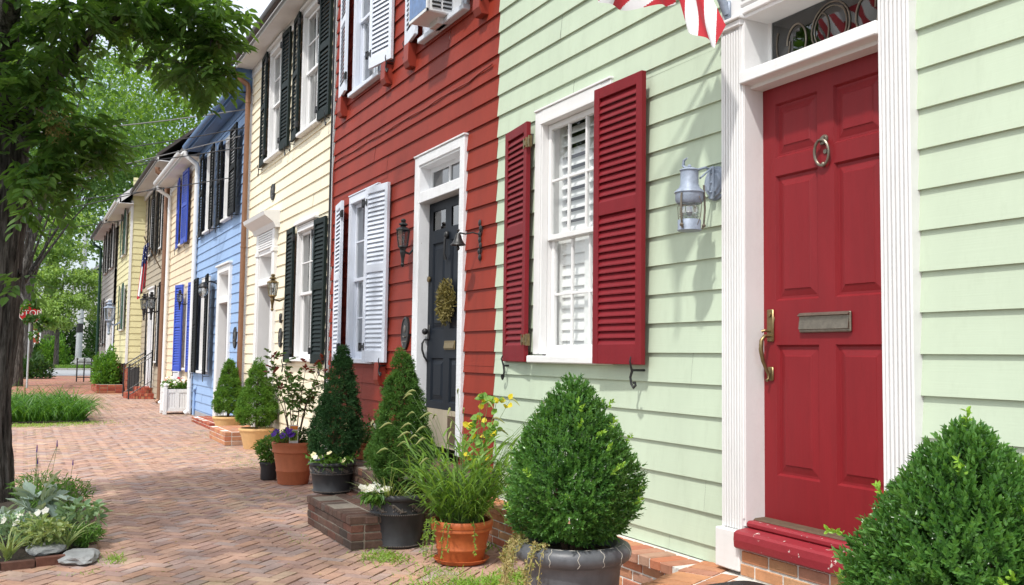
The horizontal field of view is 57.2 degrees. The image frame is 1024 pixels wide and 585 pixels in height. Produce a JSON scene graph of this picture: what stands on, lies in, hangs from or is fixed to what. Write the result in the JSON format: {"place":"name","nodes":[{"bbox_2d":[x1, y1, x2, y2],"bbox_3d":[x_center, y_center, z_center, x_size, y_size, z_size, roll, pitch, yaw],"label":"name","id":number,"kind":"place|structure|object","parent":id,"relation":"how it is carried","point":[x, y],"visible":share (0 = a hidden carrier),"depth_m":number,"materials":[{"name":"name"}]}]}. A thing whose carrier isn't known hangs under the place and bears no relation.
{"place":"outdoors","nodes":[
{"label":"outdoors","id":0,"kind":"place"},
{"bbox_2d":[12,418,90,423],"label":"planting soil","id":1,"kind":"structure","parent":0,"point":[60,421],"depth_m":18.60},
{"bbox_2d":[11,378,116,421],"bbox_3d":[-10.166,2.216,19.617,3.581,0.850,4.130,3,-4,-27],"label":"lilyturf mass","id":2,"kind":"object","parent":1,"relation":"on","point":[56,406],"visible":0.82,"depth_m":18.95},
{"bbox_2d":[11,376,121,394],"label":"sidewalk","id":3,"kind":"structure","parent":0,"point":[69,382],"depth_m":38.60,"materials":[{"name":"brick"}]},
{"bbox_2d":[19,304,41,387],"bbox_3d":[-18.295,2.004,35.544,0.758,3.200,0.098,3,-4,-27],"label":"stop sign","id":4,"kind":"object","parent":3,"relation":"on","point":[28,311],"visible":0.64,"depth_m":35.52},
{"bbox_2d":[23,348,56,378],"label":"shrub","id":5,"kind":"object","parent":3,"relation":"on","point":[40,368],"visible":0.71,"depth_m":46.89,"materials":[{"name":"green plant"}]},
{"bbox_2d":[23,112,155,367],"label":"street tree","id":6,"kind":"object","parent":3,"relation":"on","point":[68,243],"visible":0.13,"depth_m":51.41,"materials":[{"name":"green plant"}]},
{"bbox_2d":[12,0,195,385],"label":"street tree","id":7,"kind":"object","parent":3,"relation":"on","point":[29,252],"visible":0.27,"depth_m":38.34,"materials":[{"name":"green plant"}]},
{"bbox_2d":[90,216,118,369],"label":"clapboard house","id":8,"kind":"structure","parent":3,"relation":"on","point":[107,234],"depth_m":39.11,"materials":[{"name":"white paint"}]},
{"bbox_2d":[109,227,117,269],"bbox_3d":[-15.953,-1.763,37.695,0.325,1.668,0.940,3,-4,-27],"label":"window","id":9,"kind":"structure","parent":8,"relation":"in","point":[116,244],"depth_m":37.36,"materials":[{"name":"white paint"}]},
{"bbox_2d":[91,382,122,392],"bbox_3d":[-14.422,3.375,33.383,0.832,0.278,2.804,3,-4,-27],"label":"brick planter","id":10,"kind":"object","parent":3,"relation":"on","point":[109,388],"visible":0.91,"depth_m":32.19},
{"bbox_2d":[89,343,122,385],"bbox_3d":[-14.279,2.563,33.259,1.301,1.590,1.662,3,-4,-27],"label":"shrub","id":11,"kind":"object","parent":10,"relation":"in","point":[107,370],"visible":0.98,"depth_m":32.92,"materials":[{"name":"green plant"}]},
{"bbox_2d":[104,177,146,391],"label":"clapboard house","id":12,"kind":"structure","parent":3,"relation":"on","point":[130,211],"depth_m":32.30,"materials":[{"name":"white paint"}]},
{"bbox_2d":[104,300,120,334],"bbox_3d":[-14.390,0.901,33.774,0.588,1.274,0.360,3,-4,-27],"label":"wall lantern","id":13,"kind":"object","parent":12,"relation":"attached to","point":[107,307],"depth_m":33.68,"materials":[{"name":"metal"}]},
{"bbox_2d":[44,370,92,375],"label":"cross street","id":14,"kind":"structure","parent":0,"point":[68,373],"depth_m":59.01,"materials":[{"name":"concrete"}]},
{"bbox_2d":[54,364,90,369],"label":"verge grass","id":15,"kind":"structure","parent":0,"point":[67,366],"depth_m":69.50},
{"bbox_2d":[72,262,102,357],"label":"gabled house","id":16,"kind":"structure","parent":0,"point":[85,315],"depth_m":86.87,"materials":[{"name":"white paint"}]},
{"bbox_2d":[0,0,263,502],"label":"street tree","id":17,"kind":"object","parent":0,"point":[147,24],"visible":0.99,"depth_m":8.74,"materials":[{"name":"green plant"}]},
{"bbox_2d":[29,108,74,143],"bbox_3d":[-4.047,-1.477,8.183,0.454,0.369,0.357,0,-4,4],"label":"seed cluster","id":18,"kind":"object","parent":17,"relation":"hanging from","point":[53,128],"visible":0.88,"depth_m":8.17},
{"bbox_2d":[23,0,271,344],"label":"sky","id":19,"kind":"structure","parent":0,"point":[259,5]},
{"bbox_2d":[0,394,523,584],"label":"sidewalk","id":20,"kind":"structure","parent":0,"point":[215,544],"depth_m":8.36,"materials":[{"name":"brick"}]},
{"bbox_2d":[0,488,84,567],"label":"soil bed","id":21,"kind":"object","parent":20,"relation":"on","point":[20,553],"visible":0.07,"depth_m":6.67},
{"bbox_2d":[0,503,31,538],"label":"lambs ear","id":22,"kind":"object","parent":21,"relation":"on","point":[3,509],"visible":0.33,"depth_m":6.98},
{"bbox_2d":[0,527,40,561],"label":"lilyturf","id":23,"kind":"object","parent":21,"relation":"on","point":[9,550],"visible":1,"depth_m":6.37,"materials":[{"name":"green plant"}]},
{"bbox_2d":[0,507,48,543],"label":"daisy","id":24,"kind":"object","parent":21,"relation":"on","point":[13,522],"visible":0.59,"depth_m":6.77,"materials":[{"name":"green plant"}]},
{"bbox_2d":[5,469,65,507],"bbox_3d":[-4.205,1.735,8.308,0.510,0.375,0.512,3,-4,-27],"label":"herb","id":25,"kind":"object","parent":21,"relation":"on","point":[27,478],"visible":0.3,"depth_m":8.28,"materials":[{"name":"green plant"}]},
{"bbox_2d":[5,470,74,531],"bbox_3d":[-3.715,1.711,7.365,0.562,0.638,0.595,0,-4,18],"label":"lambs ear","id":26,"kind":"object","parent":21,"relation":"on","point":[51,495],"visible":0.68,"depth_m":7.35},
{"bbox_2d":[9,513,72,548],"bbox_3d":[-3.352,1.714,6.682,0.406,0.280,0.436,3,-4,-27],"label":"sage","id":27,"kind":"object","parent":21,"relation":"on","point":[39,539],"visible":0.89,"depth_m":6.63,"materials":[{"name":"green plant"}]},
{"bbox_2d":[25,541,66,555],"bbox_3d":[-3.321,1.817,6.691,0.266,0.075,0.427,3,-4,-27],"label":"fieldstone","id":28,"kind":"object","parent":21,"relation":"on","point":[44,549],"visible":0.71,"depth_m":6.56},
{"bbox_2d":[0,482,96,571],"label":"brick edging","id":29,"kind":"object","parent":21,"relation":"on","point":[50,560],"visible":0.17,"depth_m":6.27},
{"bbox_2d":[30,520,92,550],"bbox_3d":[-3.188,1.749,6.716,0.454,0.213,0.477,-3,-5,44],"label":"lilyturf","id":30,"kind":"object","parent":21,"relation":"on","point":[67,541],"visible":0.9,"depth_m":6.71,"materials":[{"name":"green plant"}]},
{"bbox_2d":[31,473,98,517],"bbox_3d":[-3.767,1.719,7.859,0.569,0.419,0.589,3,-4,-27],"label":"herb","id":31,"kind":"object","parent":21,"relation":"on","point":[73,486],"visible":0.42,"depth_m":7.89,"materials":[{"name":"green plant"}]},
{"bbox_2d":[58,548,99,564],"bbox_3d":[-2.980,1.823,6.460,0.264,0.075,0.382,1,-4,-8],"label":"fieldstone","id":32,"kind":"object","parent":21,"relation":"on","point":[80,556],"visible":0.97,"depth_m":6.36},
{"bbox_2d":[52,496,112,534],"bbox_3d":[-3.248,1.725,7.089,0.438,0.350,0.420,3,-4,-27],"label":"sage","id":33,"kind":"object","parent":21,"relation":"on","point":[90,511],"visible":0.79,"depth_m":7.05,"materials":[{"name":"green plant"}]},
{"bbox_2d":[65,521,106,547],"bbox_3d":[-3.106,1.779,6.881,0.284,0.219,0.302,0,-4,6],"label":"herb","id":34,"kind":"object","parent":21,"relation":"on","point":[90,536],"visible":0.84,"depth_m":6.84,"materials":[{"name":"green plant"}]},
{"bbox_2d":[122,350,155,398],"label":"brick steps","id":35,"kind":"structure","parent":20,"relation":"on","point":[142,392],"depth_m":28.42,"materials":[{"name":"red brick"}]},
{"bbox_2d":[12,419,274,472],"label":"weeds","id":36,"kind":"object","parent":20,"relation":"on","point":[56,425],"visible":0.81,"depth_m":17.90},
{"bbox_2d":[160,383,190,414],"bbox_3d":[-7.860,2.468,21.933,0.630,0.720,0.630,3,-4,-27],"label":"planter box","id":37,"kind":"object","parent":20,"relation":"on","point":[174,399],"visible":0.66,"depth_m":21.67,"materials":[{"name":"white paint"}]},
{"bbox_2d":[160,376,186,388],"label":"geranium","id":38,"kind":"object","parent":37,"relation":"in","point":[177,383],"visible":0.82,"depth_m":21.84,"materials":[{"name":"white plant"}]},
{"bbox_2d":[191,416,214,428],"bbox_3d":[-5.987,2.566,18.572,0.362,0.121,2.103,3,-4,-27],"label":"brick step","id":39,"kind":"object","parent":20,"relation":"on","point":[206,421],"visible":0.71,"depth_m":18.51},
{"bbox_2d":[209,425,250,445],"bbox_3d":[-4.458,2.318,15.291,0.682,0.216,1.353,3,-4,-27],"label":"brick step","id":40,"kind":"object","parent":20,"relation":"on","point":[227,435],"visible":0.53,"depth_m":14.77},
{"bbox_2d":[212,415,240,425],"bbox_3d":[-4.968,2.319,16.409,0.529,0.310,0.529,3,-4,-27],"label":"plant pot","id":41,"kind":"object","parent":40,"relation":"on","point":[222,420],"visible":0.5,"depth_m":16.20,"materials":[{"name":"ceramic"}]},
{"bbox_2d":[210,358,242,416],"bbox_3d":[-4.958,1.700,16.452,0.628,1.151,0.624,3,-4,-27],"label":"dwarf spruce","id":42,"kind":"object","parent":41,"relation":"in","point":[226,390],"visible":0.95,"depth_m":16.32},
{"bbox_2d":[238,427,273,449],"bbox_3d":[-3.875,2.206,14.219,0.529,0.310,0.529,3,-4,-27],"label":"plant pot","id":43,"kind":"object","parent":20,"relation":"on","point":[250,436],"visible":0.79,"depth_m":14.03,"materials":[{"name":"ceramic"}]},
{"bbox_2d":[232,356,278,428],"bbox_3d":[-3.878,1.562,14.247,0.696,1.199,0.739,3,-4,-27],"label":"dwarf spruce","id":44,"kind":"object","parent":43,"relation":"in","point":[244,411],"visible":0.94,"depth_m":14.11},
{"bbox_2d":[259,461,276,479],"bbox_3d":[-2.795,2.044,10.783,0.212,0.200,0.212,3,-4,-27],"label":"plant pot","id":45,"kind":"object","parent":20,"relation":"on","point":[268,471],"visible":0.77,"depth_m":10.70,"materials":[{"name":"grey plastic"}]},
{"bbox_2d":[251,435,278,463],"bbox_3d":[-2.779,1.809,10.782,0.422,0.376,0.405,3,-4,-27],"label":"basil","id":46,"kind":"object","parent":45,"relation":"in","point":[264,452],"visible":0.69,"depth_m":10.71,"materials":[{"name":"green plant"}]},
{"bbox_2d":[57,491,523,584],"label":"weeds","id":47,"kind":"object","parent":20,"relation":"on","point":[483,581],"visible":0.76,"depth_m":6.23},
{"bbox_2d":[272,439,312,484],"bbox_3d":[-2.441,1.896,10.491,0.490,0.465,0.490,3,-4,-27],"label":"plant pot","id":48,"kind":"object","parent":20,"relation":"on","point":[291,462],"visible":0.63,"depth_m":10.31,"materials":[{"name":"ceramic"}]},
{"bbox_2d":[268,427,300,443],"bbox_3d":[-2.501,1.571,10.330,0.371,0.226,0.416,3,-4,-27],"label":"petunia","id":49,"kind":"object","parent":48,"relation":"on","point":[287,431],"visible":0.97,"depth_m":10.25,"materials":[{"name":"purple plant"}]},
{"bbox_2d":[252,348,328,431],"bbox_3d":[-2.433,1.179,10.531,0.840,1.103,0.722,3,-4,-27],"label":"rose bush","id":50,"kind":"object","parent":48,"relation":"in","point":[302,400],"visible":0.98,"depth_m":10.48,"materials":[{"name":"green plant"}]},
{"bbox_2d":[282,427,309,442],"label":"herb","id":51,"kind":"object","parent":48,"relation":"in","point":[303,431],"visible":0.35,"depth_m":10.47,"materials":[{"name":"green plant"}]},
{"bbox_2d":[369,490,427,548],"bbox_3d":[-0.874,1.727,7.195,0.481,0.400,0.481,3,-4,-27],"label":"plant pot","id":52,"kind":"object","parent":20,"relation":"on","point":[401,523],"visible":0.73,"depth_m":7.01,"materials":[{"name":"grey plastic"}]},
{"bbox_2d":[357,482,394,508],"bbox_3d":[-1.018,1.538,7.057,0.278,0.213,0.298,3,-4,-27],"label":"petunia","id":53,"kind":"object","parent":52,"relation":"in","point":[365,499],"visible":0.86,"depth_m":7.00,"materials":[{"name":"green plant"}]},
{"bbox_2d":[350,463,424,499],"bbox_3d":[-0.920,1.404,7.088,0.689,0.309,0.622,1,-4,-2],"label":"lilyturf","id":54,"kind":"object","parent":52,"relation":"in","point":[389,492],"visible":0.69,"depth_m":7.04,"materials":[{"name":"green plant"}]},
{"bbox_2d":[372,475,420,495],"bbox_3d":[-0.877,1.491,7.227,0.417,0.208,0.474,3,-4,-27],"label":"bedding plant","id":55,"kind":"object","parent":52,"relation":"on","point":[396,486],"visible":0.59,"depth_m":7.14,"materials":[{"name":"green plant"}]},
{"bbox_2d":[363,345,436,487],"bbox_3d":[-0.858,1.012,7.310,0.595,1.202,0.587,3,-4,-27],"label":"dwarf spruce","id":56,"kind":"object","parent":52,"relation":"in","point":[400,382],"visible":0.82,"depth_m":7.20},
{"bbox_2d":[307,452,494,550],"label":"brick steps","id":57,"kind":"structure","parent":20,"relation":"on","point":[344,520],"depth_m":7.39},
{"bbox_2d":[308,460,355,493],"bbox_3d":[-1.571,1.601,8.184,0.414,0.265,0.414,3,-4,-27],"label":"plant pot","id":58,"kind":"object","parent":57,"relation":"on","point":[326,480],"visible":0.96,"depth_m":8.03,"materials":[{"name":"grey plastic"}]},
{"bbox_2d":[303,449,359,471],"bbox_3d":[-1.554,1.438,8.129,0.486,0.208,0.496,3,-4,-27],"label":"pansy","id":59,"kind":"object","parent":58,"relation":"in","point":[321,459],"visible":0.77,"depth_m":8.01,"materials":[{"name":"green plant"}]},
{"bbox_2d":[306,343,365,460],"bbox_3d":[-1.543,1.025,8.229,0.528,1.164,0.529,3,-4,-27],"label":"dwarf spruce","id":60,"kind":"object","parent":58,"relation":"in","point":[329,409],"visible":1,"depth_m":8.14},
{"bbox_2d":[345,418,377,446],"bbox_3d":[-1.387,1.324,8.758,0.516,0.307,0.501,3,-4,-27],"label":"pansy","id":61,"kind":"object","parent":57,"relation":"on","point":[367,433],"visible":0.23,"depth_m":8.71,"materials":[{"name":"green plant"}]},
{"bbox_2d":[430,515,492,565],"bbox_3d":[-0.356,1.745,6.629,0.444,0.297,0.444,3,-4,-27],"label":"plant pot","id":62,"kind":"object","parent":20,"relation":"on","point":[461,545],"visible":0.85,"depth_m":6.46,"materials":[{"name":"orange ceramic"}]},
{"bbox_2d":[376,389,543,561],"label":"foxtail grass","id":63,"kind":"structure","parent":62,"relation":"in","point":[483,490],"depth_m":6.54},
{"bbox_2d":[462,392,512,509],"bbox_3d":[-0.189,1.173,6.789,0.332,0.911,0.286,3,-4,-27],"label":"vine","id":64,"kind":"object","parent":62,"relation":"in","point":[484,398],"visible":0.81,"depth_m":6.79,"materials":[{"name":"green plant"}]},
{"bbox_2d":[514,532,631,584],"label":"plant pot","id":65,"kind":"object","parent":20,"relation":"on","point":[599,565],"visible":0.65,"depth_m":4.44,"materials":[{"name":"grey ceramic"}]},
{"bbox_2d":[496,531,549,584],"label":"dried trailer","id":66,"kind":"object","parent":65,"relation":"in","point":[510,548],"visible":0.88,"depth_m":4.54,"materials":[{"name":"yellow plant"}]},
{"bbox_2d":[502,372,649,549],"bbox_3d":[0.315,0.874,4.697,0.749,0.955,0.755,0,-4,9],"label":"boxwood","id":67,"kind":"object","parent":65,"relation":"in","point":[598,500],"visible":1,"depth_m":4.53,"materials":[{"name":"green plant"}]},
{"bbox_2d":[477,497,843,584],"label":"brick stoop","id":68,"kind":"object","parent":20,"relation":"on","point":[646,563],"visible":0.3,"depth_m":5.09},
{"bbox_2d":[708,581,765,584],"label":"doormat","id":69,"kind":"object","parent":68,"relation":"on","point":[741,583],"visible":1,"depth_m":4.73,"materials":[{"name":"black rubber"}]},
{"bbox_3d":[1.501,1.409,3.067,0.585,0.542,0.585,3,-4,-27],"label":"plant pot","id":70,"kind":"object","parent":20,"relation":"on","visible":0},
{"bbox_2d":[824,406,1023,584],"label":"boxwood","id":71,"kind":"object","parent":70,"relation":"in","point":[960,485],"visible":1,"depth_m":2.98,"materials":[{"name":"green plant"}]},
{"label":"ground","id":72,"kind":"structure","parent":0,"visible":0},
{"bbox_2d":[37,333,75,367],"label":"shrub","id":73,"kind":"object","parent":72,"relation":"on","point":[46,348],"visible":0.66,"depth_m":76.80,"materials":[{"name":"green plant"}]},
{"bbox_2d":[33,208,101,367],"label":"tree","id":74,"kind":"object","parent":72,"relation":"on","point":[58,303],"visible":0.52,"depth_m":70.27,"materials":[{"name":"green plant"}]},
{"bbox_2d":[60,317,76,362],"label":"shrub","id":75,"kind":"object","parent":72,"relation":"on","point":[71,338],"visible":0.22,"depth_m":92.39,"materials":[{"name":"green plant"}]},
{"bbox_2d":[75,230,87,357],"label":"utility pole","id":76,"kind":"object","parent":72,"relation":"on","point":[79,339],"visible":0.52,"depth_m":82.56,"materials":[{"name":"wood"}]},
{"bbox_2d":[82,312,99,358],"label":"shrub","id":77,"kind":"object","parent":72,"relation":"on","point":[88,351],"visible":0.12,"depth_m":85.24,"materials":[{"name":"green plant"}]},
{"bbox_2d":[64,187,120,267],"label":"broad tree","id":78,"kind":"object","parent":72,"relation":"on","point":[97,251],"depth_m":106.12,"materials":[{"name":"green plant"}]},
{"bbox_2d":[25,42,211,349],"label":"broad tree","id":79,"kind":"object","parent":72,"relation":"on","point":[48,332],"visible":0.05,"depth_m":90.96,"materials":[{"name":"green plant"}]},
{"bbox_2d":[62,23,246,223],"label":"broad tree","id":80,"kind":"object","parent":72,"relation":"on","point":[172,104],"visible":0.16,"depth_m":65.14,"materials":[{"name":"green plant"}]},
{"bbox_2d":[130,126,197,397],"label":"clapboard house","id":81,"kind":"structure","parent":72,"relation":"on","point":[154,239],"depth_m":29.22,"materials":[{"name":"white paint"}]},
{"bbox_2d":[29,127,244,158],"bbox_3d":[-13.340,-3.597,22.234,19.686,1.704,0.019,-2,-4,31],"label":"utility cable","id":82,"kind":"object","parent":81,"relation":"attached to","point":[186,138],"visible":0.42,"depth_m":17.93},
{"bbox_2d":[137,236,160,298],"bbox_3d":[-10.659,-0.690,27.485,0.312,1.833,1.082,0,-4,4],"label":"flag","id":83,"kind":"object","parent":81,"relation":"attached to","point":[142,280],"visible":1,"depth_m":27.12,"materials":[{"name":"multicoloured fabric"}]},
{"bbox_2d":[85,109,244,128],"bbox_3d":[-13.115,-4.163,21.850,18.804,2.023,0.022,-1,-4,29],"label":"utility cable","id":84,"kind":"object","parent":81,"relation":"attached to","point":[177,118],"visible":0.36,"depth_m":18.12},
{"bbox_2d":[127,147,242,163],"bbox_3d":[-14.067,-3.257,23.585,22.190,1.820,0.019,-2,-5,35],"label":"utility cable","id":85,"kind":"object","parent":81,"relation":"attached to","point":[187,155],"visible":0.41,"depth_m":18.11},
{"bbox_2d":[153,148,199,404],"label":"clapboard house","id":86,"kind":"structure","parent":72,"relation":"on","point":[173,346],"depth_m":24.41,"materials":[{"name":"white paint"}]},
{"bbox_2d":[182,66,252,425],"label":"clapboard house","id":87,"kind":"structure","parent":72,"relation":"on","point":[217,218],"depth_m":19.44,"materials":[{"name":"blue paint"}]},
{"bbox_2d":[35,177,231,203],"bbox_3d":[-14.442,-2.683,24.258,22.544,1.682,0.017,-2,-5,35],"label":"utility cable","id":88,"kind":"object","parent":87,"relation":"attached to","point":[151,190],"visible":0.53,"depth_m":19.22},
{"bbox_2d":[74,136,240,174],"bbox_3d":[-13.891,-2.566,23.182,21.137,0.449,0.019,-2,-5,33],"label":"utility cable","id":89,"kind":"object","parent":87,"relation":"attached to","point":[181,150],"visible":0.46,"depth_m":18.29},
{"bbox_2d":[196,276,210,373],"bbox_3d":[-6.653,0.713,20.483,0.248,2.098,1.040,3,-4,-27],"label":"window","id":90,"kind":"structure","parent":87,"relation":"in","point":[203,279],"depth_m":20.77,"materials":[{"name":"white paint"}]},
{"bbox_2d":[202,146,216,234],"bbox_3d":[-6.556,-2.217,20.570,0.248,1.818,0.990,3,-4,-27],"label":"window","id":91,"kind":"structure","parent":87,"relation":"in","point":[206,231],"depth_m":20.85,"materials":[{"name":"white paint"}]},
{"bbox_2d":[220,133,234,222],"bbox_3d":[-5.559,-2.283,18.648,0.248,1.718,0.960,3,-4,-27],"label":"window","id":92,"kind":"structure","parent":87,"relation":"in","point":[225,218],"depth_m":18.94,"materials":[{"name":"white paint"}]},
{"bbox_2d":[231,0,338,448],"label":"clapboard house","id":93,"kind":"structure","parent":72,"relation":"on","point":[291,64],"depth_m":14.16,"materials":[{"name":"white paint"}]},
{"bbox_2d":[263,30,285,162],"bbox_3d":[-3.791,-3.157,15.309,0.248,1.960,1.020,3,-4,-27],"label":"window","id":94,"kind":"structure","parent":93,"relation":"in","point":[275,51],"depth_m":15.64,"materials":[{"name":"white paint"}]},
{"bbox_2d":[267,274,283,310],"bbox_3d":[-3.539,0.006,14.131,0.312,0.564,0.159,3,-4,-27],"label":"wall lantern","id":95,"kind":"object","parent":93,"relation":"attached to","point":[273,278],"depth_m":14.08,"materials":[{"name":"gold metal"}]},
{"bbox_2d":[289,213,319,361],"bbox_3d":[-2.818,-0.042,13.222,0.325,2.030,1.080,3,-4,-27],"label":"window","id":96,"kind":"structure","parent":93,"relation":"in","point":[304,226],"depth_m":13.57,"materials":[{"name":"white paint"}]},
{"bbox_2d":[296,0,329,137],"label":"window","id":97,"kind":"structure","parent":93,"relation":"in","point":[311,9],"depth_m":13.78,"materials":[{"name":"white paint"}]},
{"bbox_2d":[328,0,500,471],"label":"clapboard house","id":98,"kind":"structure","parent":72,"relation":"on","point":[429,174],"depth_m":9.47,"materials":[{"name":"red paint"}]},
{"bbox_2d":[346,182,380,363],"bbox_3d":[-1.703,-0.191,11.006,0.238,2.038,1.110,3,-4,-27],"label":"window","id":99,"kind":"structure","parent":98,"relation":"in","point":[354,309],"depth_m":11.38,"materials":[{"name":"white paint"}]},
{"bbox_2d":[347,0,383,98],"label":"window","id":100,"kind":"structure","parent":98,"relation":"in","point":[361,80],"depth_m":11.57,"materials":[{"name":"white paint"}]},
{"bbox_2d":[396,219,412,266],"bbox_3d":[-1.077,-0.500,9.516,0.220,0.490,0.139,3,-4,-27],"label":"wall lantern","id":101,"kind":"object","parent":98,"relation":"attached to","point":[403,224],"depth_m":9.48,"materials":[{"name":"black metal"}]},
{"bbox_2d":[401,317,410,349],"bbox_3d":[-1.096,0.421,9.653,0.040,0.340,0.200,3,-4,-27],"label":"wall plaque","id":102,"kind":"object","parent":98,"relation":"attached to","point":[405,334],"depth_m":9.63,"materials":[{"name":"black metal"}]},
{"bbox_2d":[331,63,492,263],"bbox_3d":[-1.253,-1.170,10.113,0.022,1.363,4.668,3,-4,-27],"label":"wall cable","id":103,"kind":"object","parent":98,"relation":"attached to","point":[481,71],"depth_m":10.43,"materials":[{"name":"red paint"}]},
{"bbox_2d":[409,0,461,30],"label":"air conditioner","id":104,"kind":"object","parent":98,"relation":"attached to","point":[431,14],"visible":0.97,"depth_m":8.91,"materials":[{"name":"white metal"}]},
{"bbox_2d":[421,195,458,410],"bbox_3d":[-0.634,0.101,8.976,0.129,2.030,0.964,3,-4,-27],"label":"door","id":105,"kind":"structure","parent":98,"relation":"in","point":[441,339],"depth_m":9.10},
{"bbox_2d":[434,277,456,325],"bbox_3d":[-0.635,0.087,8.896,0.143,0.471,0.453,3,-4,-27],"label":"wreath","id":106,"kind":"object","parent":105,"relation":"attached to","point":[444,305],"visible":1,"depth_m":8.85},
{"bbox_2d":[417,0,471,44],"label":"window","id":107,"kind":"structure","parent":98,"relation":"in","point":[428,34],"depth_m":8.90,"materials":[{"name":"white paint"}]},
{"bbox_2d":[450,220,481,260],"bbox_3d":[-0.404,-0.457,8.157,0.272,0.364,0.140,2,-4,-17],"label":"door bell","id":108,"kind":"object","parent":98,"relation":"attached to","point":[457,241],"depth_m":8.14,"materials":[{"name":"black metal"}]},
{"bbox_2d":[493,0,1023,577],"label":"clapboard house","id":109,"kind":"structure","parent":72,"relation":"on","point":[803,338],"depth_m":5.07,"materials":[{"name":"green paint"}]},
{"bbox_2d":[526,76,613,364],"bbox_3d":[0.481,-0.464,6.825,0.244,1.958,1.100,3,-4,-27],"label":"window","id":110,"kind":"structure","parent":109,"relation":"in","point":[563,254],"depth_m":7.11,"materials":[{"name":"white paint"}]},
{"bbox_2d":[598,0,730,47],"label":"flag","id":111,"kind":"object","parent":109,"relation":"attached to","point":[702,18],"visible":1,"depth_m":5.00,"materials":[{"name":"multicoloured fabric"}]},
{"bbox_2d":[674,158,721,231],"bbox_3d":[1.059,-0.549,5.302,0.338,0.420,0.216,4,-5,-36],"label":"wall lantern","id":112,"kind":"object","parent":109,"relation":"attached to","point":[689,192],"depth_m":5.23,"materials":[{"name":"metal"}]},
{"bbox_2d":[759,52,883,537],"bbox_3d":[1.573,0.018,4.736,0.137,2.347,0.920,3,-4,-27],"label":"door","id":113,"kind":"structure","parent":109,"relation":"in","point":[821,357],"depth_m":4.76,"materials":[{"name":"paint"}]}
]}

